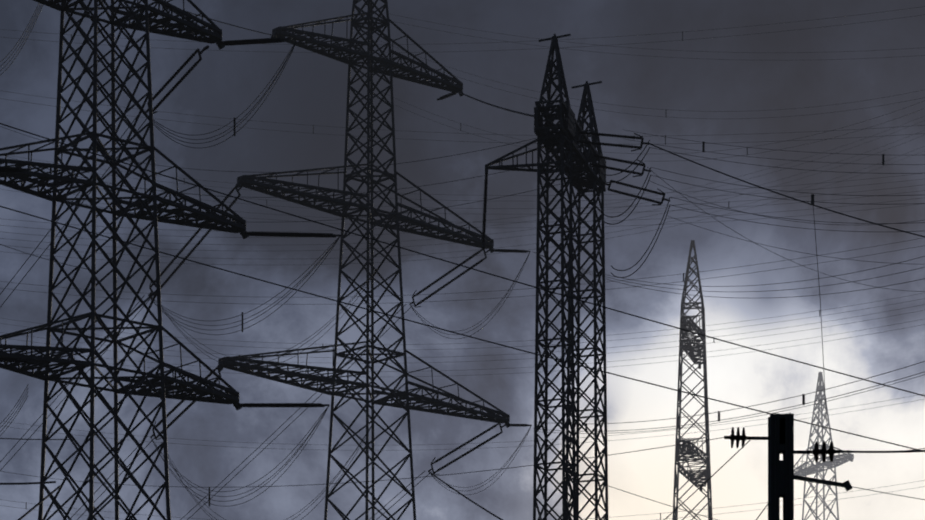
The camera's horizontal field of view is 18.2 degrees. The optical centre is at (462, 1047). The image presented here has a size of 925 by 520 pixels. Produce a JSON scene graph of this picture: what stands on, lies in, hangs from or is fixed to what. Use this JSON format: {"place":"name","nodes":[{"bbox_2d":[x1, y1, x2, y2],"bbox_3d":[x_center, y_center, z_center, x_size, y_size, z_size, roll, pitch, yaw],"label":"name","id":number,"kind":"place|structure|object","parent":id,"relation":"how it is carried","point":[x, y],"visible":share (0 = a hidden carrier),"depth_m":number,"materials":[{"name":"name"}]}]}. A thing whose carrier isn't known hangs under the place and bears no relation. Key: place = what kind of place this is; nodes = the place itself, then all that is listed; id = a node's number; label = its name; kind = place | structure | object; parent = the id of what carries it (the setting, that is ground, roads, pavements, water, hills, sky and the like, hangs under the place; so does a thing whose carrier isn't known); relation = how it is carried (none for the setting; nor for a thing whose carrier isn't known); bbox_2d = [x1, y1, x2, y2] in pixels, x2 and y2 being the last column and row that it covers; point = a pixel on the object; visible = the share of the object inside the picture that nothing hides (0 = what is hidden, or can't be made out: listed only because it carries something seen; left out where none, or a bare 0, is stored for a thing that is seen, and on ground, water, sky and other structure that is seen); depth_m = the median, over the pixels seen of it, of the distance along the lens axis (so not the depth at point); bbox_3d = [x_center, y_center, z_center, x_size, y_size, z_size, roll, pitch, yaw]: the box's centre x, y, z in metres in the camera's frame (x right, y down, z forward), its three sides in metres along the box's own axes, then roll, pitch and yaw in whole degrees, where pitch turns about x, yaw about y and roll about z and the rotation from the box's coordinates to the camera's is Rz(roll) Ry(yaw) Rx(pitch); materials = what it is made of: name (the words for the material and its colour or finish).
{"place":"outdoors","nodes":[
{"label":"outdoors","id":0,"kind":"place"},
{"bbox_2d":[0,0,924,519],"label":"sky","id":1,"kind":"structure","parent":0,"point":[311,89],"materials":[{"name":"grey"}]},
{"label":"ground","id":2,"kind":"structure","parent":0,"visible":0},
{"bbox_2d":[0,0,248,519],"bbox_3d":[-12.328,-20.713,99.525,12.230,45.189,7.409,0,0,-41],"label":"pylon","id":3,"kind":"object","parent":2,"relation":"on","point":[237,224],"visible":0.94,"depth_m":99.35,"materials":[{"name":"metal"}]},
{"bbox_2d":[216,0,509,519],"bbox_3d":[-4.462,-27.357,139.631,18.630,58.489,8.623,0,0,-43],"label":"pylon","id":4,"kind":"object","parent":2,"relation":"on","point":[249,181],"visible":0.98,"depth_m":139.49,"materials":[{"name":"metal"}]},
{"bbox_2d":[0,38,840,473],"bbox_3d":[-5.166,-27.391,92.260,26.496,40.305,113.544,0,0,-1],"label":"insulator strings","id":5,"kind":"object","parent":4,"relation":"attached to","point":[816,450],"visible":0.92,"depth_m":106.63,"materials":[{"name":"ceramic"}]},
{"bbox_2d":[0,0,924,519],"bbox_3d":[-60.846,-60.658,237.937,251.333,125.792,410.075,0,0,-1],"label":"conductors","id":6,"kind":"object","parent":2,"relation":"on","point":[622,432],"visible":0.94,"depth_m":124.57,"materials":[{"name":"metal"}]},
{"bbox_2d":[9,31,883,519],"bbox_3d":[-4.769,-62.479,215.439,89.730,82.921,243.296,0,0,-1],"label":"line fittings","id":7,"kind":"object","parent":6,"relation":"on","point":[483,243],"visible":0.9,"depth_m":109.43,"materials":[{"name":"metal"}]},
{"bbox_2d":[485,34,608,519],"bbox_3d":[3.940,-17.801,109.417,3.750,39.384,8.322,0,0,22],"label":"pylon portal","id":8,"kind":"object","parent":2,"relation":"on","point":[577,173],"visible":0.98,"depth_m":106.97,"materials":[{"name":"metal"}]},
{"bbox_2d":[672,240,712,519],"bbox_3d":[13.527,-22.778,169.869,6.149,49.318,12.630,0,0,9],"label":"pylon","id":9,"kind":"object","parent":2,"relation":"on","point":[683,449],"visible":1,"depth_m":169.32,"materials":[{"name":"metal"}]},
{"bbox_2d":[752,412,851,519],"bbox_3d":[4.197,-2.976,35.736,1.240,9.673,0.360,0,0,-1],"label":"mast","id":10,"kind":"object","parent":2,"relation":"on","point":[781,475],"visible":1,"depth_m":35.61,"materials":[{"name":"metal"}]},
{"bbox_2d":[794,372,853,519],"bbox_3d":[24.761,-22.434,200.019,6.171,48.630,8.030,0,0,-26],"label":"pylon","id":11,"kind":"object","parent":2,"relation":"on","point":[843,458],"visible":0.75,"depth_m":199.84,"materials":[{"name":"grey metal"}]}
]}

